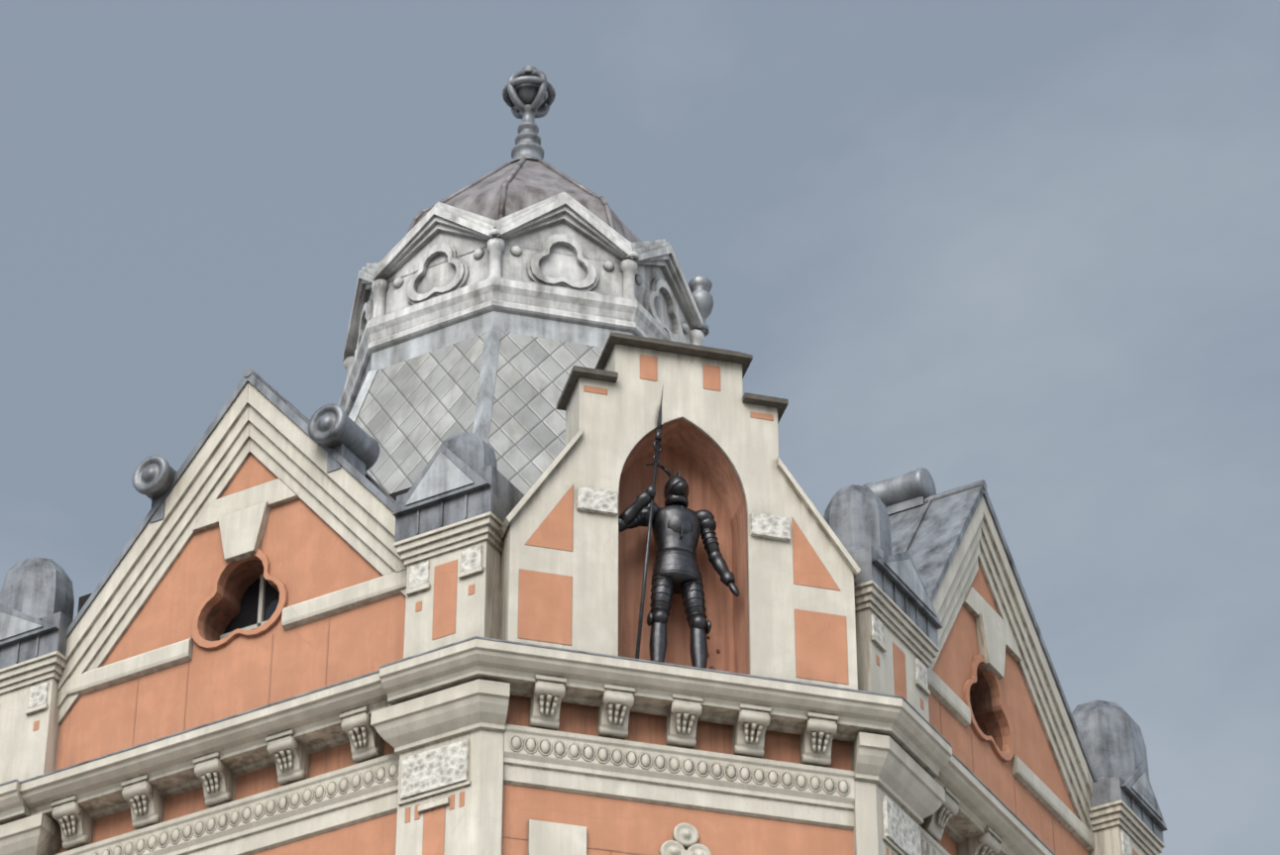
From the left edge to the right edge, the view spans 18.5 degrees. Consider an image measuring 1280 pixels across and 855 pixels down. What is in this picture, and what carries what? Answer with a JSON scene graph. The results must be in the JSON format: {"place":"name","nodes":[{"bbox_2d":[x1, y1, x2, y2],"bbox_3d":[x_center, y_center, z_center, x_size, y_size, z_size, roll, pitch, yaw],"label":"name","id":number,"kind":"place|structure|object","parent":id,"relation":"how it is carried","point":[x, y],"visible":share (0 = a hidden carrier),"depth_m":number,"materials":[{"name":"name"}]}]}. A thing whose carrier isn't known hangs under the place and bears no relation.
{"place":"outdoors","nodes":[
{"label":"outdoors","id":0,"kind":"place"},
{"bbox_2d":[354,331,603,495],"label":"roof tiles","id":1,"kind":"object","parent":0,"point":[414,414],"depth_m":35.70,"materials":[{"name":"grey tile"}]},
{"bbox_2d":[348,327,501,443],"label":"tower hips","id":2,"kind":"object","parent":1,"relation":"on","point":[485,391],"visible":0.12,"depth_m":35.70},
{"bbox_2d":[346,308,639,416],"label":"molding","id":3,"kind":"structure","parent":1,"relation":"on","point":[501,320],"depth_m":36.48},
{"bbox_2d":[337,191,706,414],"bbox_3d":[-1.133,-0.729,38.216,3.356,1.564,3.356,9,-36,-12],"label":"cornice band","id":4,"kind":"object","parent":3,"relation":"on","point":[564,255],"visible":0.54,"depth_m":37.07,"materials":[{"name":"grey stone"}]},
{"bbox_2d":[407,156,640,242],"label":"dome roof","id":5,"kind":"structure","parent":4,"relation":"on","point":[504,190],"depth_m":38.02,"materials":[{"name":"grey metal"}]},
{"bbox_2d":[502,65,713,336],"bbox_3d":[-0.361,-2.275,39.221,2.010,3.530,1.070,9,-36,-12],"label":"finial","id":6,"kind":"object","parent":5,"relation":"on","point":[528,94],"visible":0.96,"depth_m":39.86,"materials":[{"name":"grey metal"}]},
{"bbox_2d":[0,0,1279,854],"label":"sky","id":7,"kind":"structure","parent":0,"point":[1029,250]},
{"bbox_2d":[518,354,849,684],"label":"wall panels","id":8,"kind":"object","parent":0,"point":[545,604],"depth_m":31.71,"materials":[{"name":"orange paint"}]},
{"label":"ground","id":9,"kind":"structure","parent":0,"visible":0},
{"bbox_2d":[57,694,958,854],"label":"pink wall","id":10,"kind":"structure","parent":9,"relation":"on","point":[627,825],"depth_m":30.89,"materials":[{"name":"paint"}]},
{"bbox_2d":[0,638,1053,854],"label":"white cornice","id":11,"kind":"structure","parent":10,"relation":"on","point":[312,721],"depth_m":31.21,"materials":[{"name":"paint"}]},
{"bbox_2d":[50,674,1002,854],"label":"corbels","id":12,"kind":"object","parent":11,"relation":"attached to","point":[144,798],"visible":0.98,"depth_m":31.22,"materials":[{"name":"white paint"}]},
{"bbox_2d":[0,636,1056,854],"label":"cornice flashing","id":13,"kind":"object","parent":11,"relation":"on","point":[597,654],"visible":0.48,"depth_m":31.36,"materials":[{"name":"metal"}]},
{"bbox_2d":[0,381,503,783],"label":"trim","id":14,"kind":"structure","parent":13,"relation":"on","point":[352,510],"depth_m":33.29,"materials":[{"name":"beige paint"}]},
{"bbox_2d":[28,543,482,708],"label":"carved stone block","id":15,"kind":"structure","parent":14,"relation":"attached to","point":[472,557],"depth_m":31.80,"materials":[{"name":"beige stone"}]},
{"bbox_2d":[32,453,474,770],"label":"gable wall","id":16,"kind":"structure","parent":13,"relation":"on","point":[305,552],"depth_m":32.76,"materials":[{"name":"orange paint"}]},
{"bbox_2d":[204,559,279,640],"bbox_3d":[-3.224,1.544,33.155,0.853,0.778,0.853,9,-36,-12],"label":"window reveal","id":17,"kind":"object","parent":16,"relation":"in","point":[226,608],"visible":0.29,"depth_m":33.27,"materials":[{"name":"orange paint"}]},
{"bbox_2d":[219,573,267,639],"bbox_3d":[-3.204,1.589,33.166,0.870,1.100,0.870,9,-36,-12],"label":"window frame","id":18,"kind":"object","parent":17,"relation":"in","point":[261,621],"visible":0.21,"depth_m":33.22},
{"bbox_2d":[0,367,524,668],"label":"roofing","id":19,"kind":"object","parent":13,"relation":"on","point":[37,590],"visible":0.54,"depth_m":33.52,"materials":[{"name":"grey metal"}]},
{"bbox_2d":[0,451,474,640],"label":"dormer gable face","id":20,"kind":"object","parent":19,"relation":"attached to","point":[444,474],"visible":1,"depth_m":32.12},
{"bbox_2d":[499,343,860,689],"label":"gable facade","id":21,"kind":"structure","parent":13,"relation":"on","point":[605,435],"depth_m":32.17,"materials":[{"name":"beige paint"}]},
{"bbox_2d":[556,332,788,424],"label":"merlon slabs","id":22,"kind":"structure","parent":21,"relation":"on","point":[597,372],"depth_m":32.97,"materials":[{"name":"stone"}]},
{"bbox_2d":[618,462,739,668],"bbox_3d":[0.271,1.145,32.020,1.036,2.195,0.412,14,-37,-19],"label":"knight","id":23,"kind":"object","parent":21,"relation":"in","point":[679,527],"visible":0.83,"depth_m":32.04,"materials":[{"name":"metal"}]},
{"bbox_2d":[635,391,662,658],"bbox_3d":[0.083,0.735,32.002,0.271,2.889,0.068,19,-39,-25],"label":"spear","id":24,"kind":"object","parent":23,"relation":"in","point":[657,444],"visible":1,"depth_m":31.95,"materials":[{"name":"metal"}]},
{"bbox_2d":[618,419,748,674],"bbox_3d":[0.294,1.093,32.157,1.092,2.556,0.420,9,-36,-12],"label":"niche","id":25,"kind":"object","parent":21,"relation":"in","point":[696,458],"visible":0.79,"depth_m":32.42,"materials":[{"name":"orange paint"}]},
{"bbox_2d":[706,635,720,669],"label":"niche pocks","id":26,"kind":"object","parent":25,"relation":"attached to","point":[717,651],"visible":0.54,"depth_m":32.00,"materials":[{"name":"brown paint"}]},
{"bbox_2d":[576,486,790,541],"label":"carved stone block","id":27,"kind":"structure","parent":21,"relation":"attached to","point":[604,501],"depth_m":32.03,"materials":[{"name":"grey stone"}]},
{"bbox_2d":[853,495,1165,854],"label":"trim","id":28,"kind":"structure","parent":13,"relation":"on","point":[1009,628],"depth_m":35.12,"materials":[{"name":"beige stone"}]},
{"bbox_2d":[870,614,1132,854],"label":"wing relief","id":29,"kind":"object","parent":28,"relation":"attached to","point":[878,633],"visible":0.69,"depth_m":32.80},
{"bbox_2d":[875,561,1138,854],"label":"gable wall","id":30,"kind":"structure","parent":28,"relation":"in","point":[960,660],"depth_m":34.56,"materials":[{"name":"orange paint"}]},
{"bbox_2d":[969,667,1002,750],"bbox_3d":[2.823,2.496,34.517,0.853,0.778,0.853,9,-36,-12],"label":"window reveal","id":31,"kind":"object","parent":30,"relation":"in","point":[986,719],"visible":0.17,"depth_m":34.72,"materials":[{"name":"orange paint"}]},
{"bbox_2d":[131,616,1055,854],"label":"wall joints","id":32,"kind":"object","parent":10,"relation":"attached to","point":[610,850],"depth_m":32.44,"materials":[{"name":"brown paint"}]},
{"bbox_2d":[823,467,1168,843],"bbox_3d":[0.926,2.549,36.077,8.139,3.529,8.006,9,-36,-12],"label":"roofing","id":33,"kind":"object","parent":10,"relation":"on","point":[916,520],"visible":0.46,"depth_m":35.55,"materials":[{"name":"grey metal"}]},
{"bbox_2d":[883,559,1163,820],"bbox_3d":[3.424,2.240,34.497,0.043,0.463,5.365,-20,-39,26],"label":"dormer gable face","id":34,"kind":"object","parent":33,"relation":"attached to","point":[904,572],"visible":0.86,"depth_m":32.98},
{"bbox_2d":[395,729,918,854],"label":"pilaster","id":35,"kind":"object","parent":9,"relation":"on","point":[474,825],"depth_m":30.47,"materials":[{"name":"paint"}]},
{"bbox_2d":[0,678,945,854],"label":"white pilaster","id":36,"kind":"object","parent":35,"relation":"attached to","point":[899,775],"visible":0.94,"depth_m":31.02,"materials":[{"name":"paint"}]},
{"bbox_2d":[528,819,711,854],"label":"wall ornament","id":37,"kind":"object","parent":35,"relation":"attached to","point":[549,838],"depth_m":30.35,"materials":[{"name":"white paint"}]},
{"bbox_2d":[405,790,893,854],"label":"pilaster inlay panel","id":38,"kind":"object","parent":35,"relation":"attached to","point":[433,842],"visible":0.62,"depth_m":30.37,"materials":[{"name":"pink paint"}]},
{"bbox_2d":[400,739,921,854],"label":"carved relief panel","id":39,"kind":"object","parent":35,"relation":"attached to","point":[435,769],"visible":0.85,"depth_m":30.70,"materials":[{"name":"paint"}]}
]}

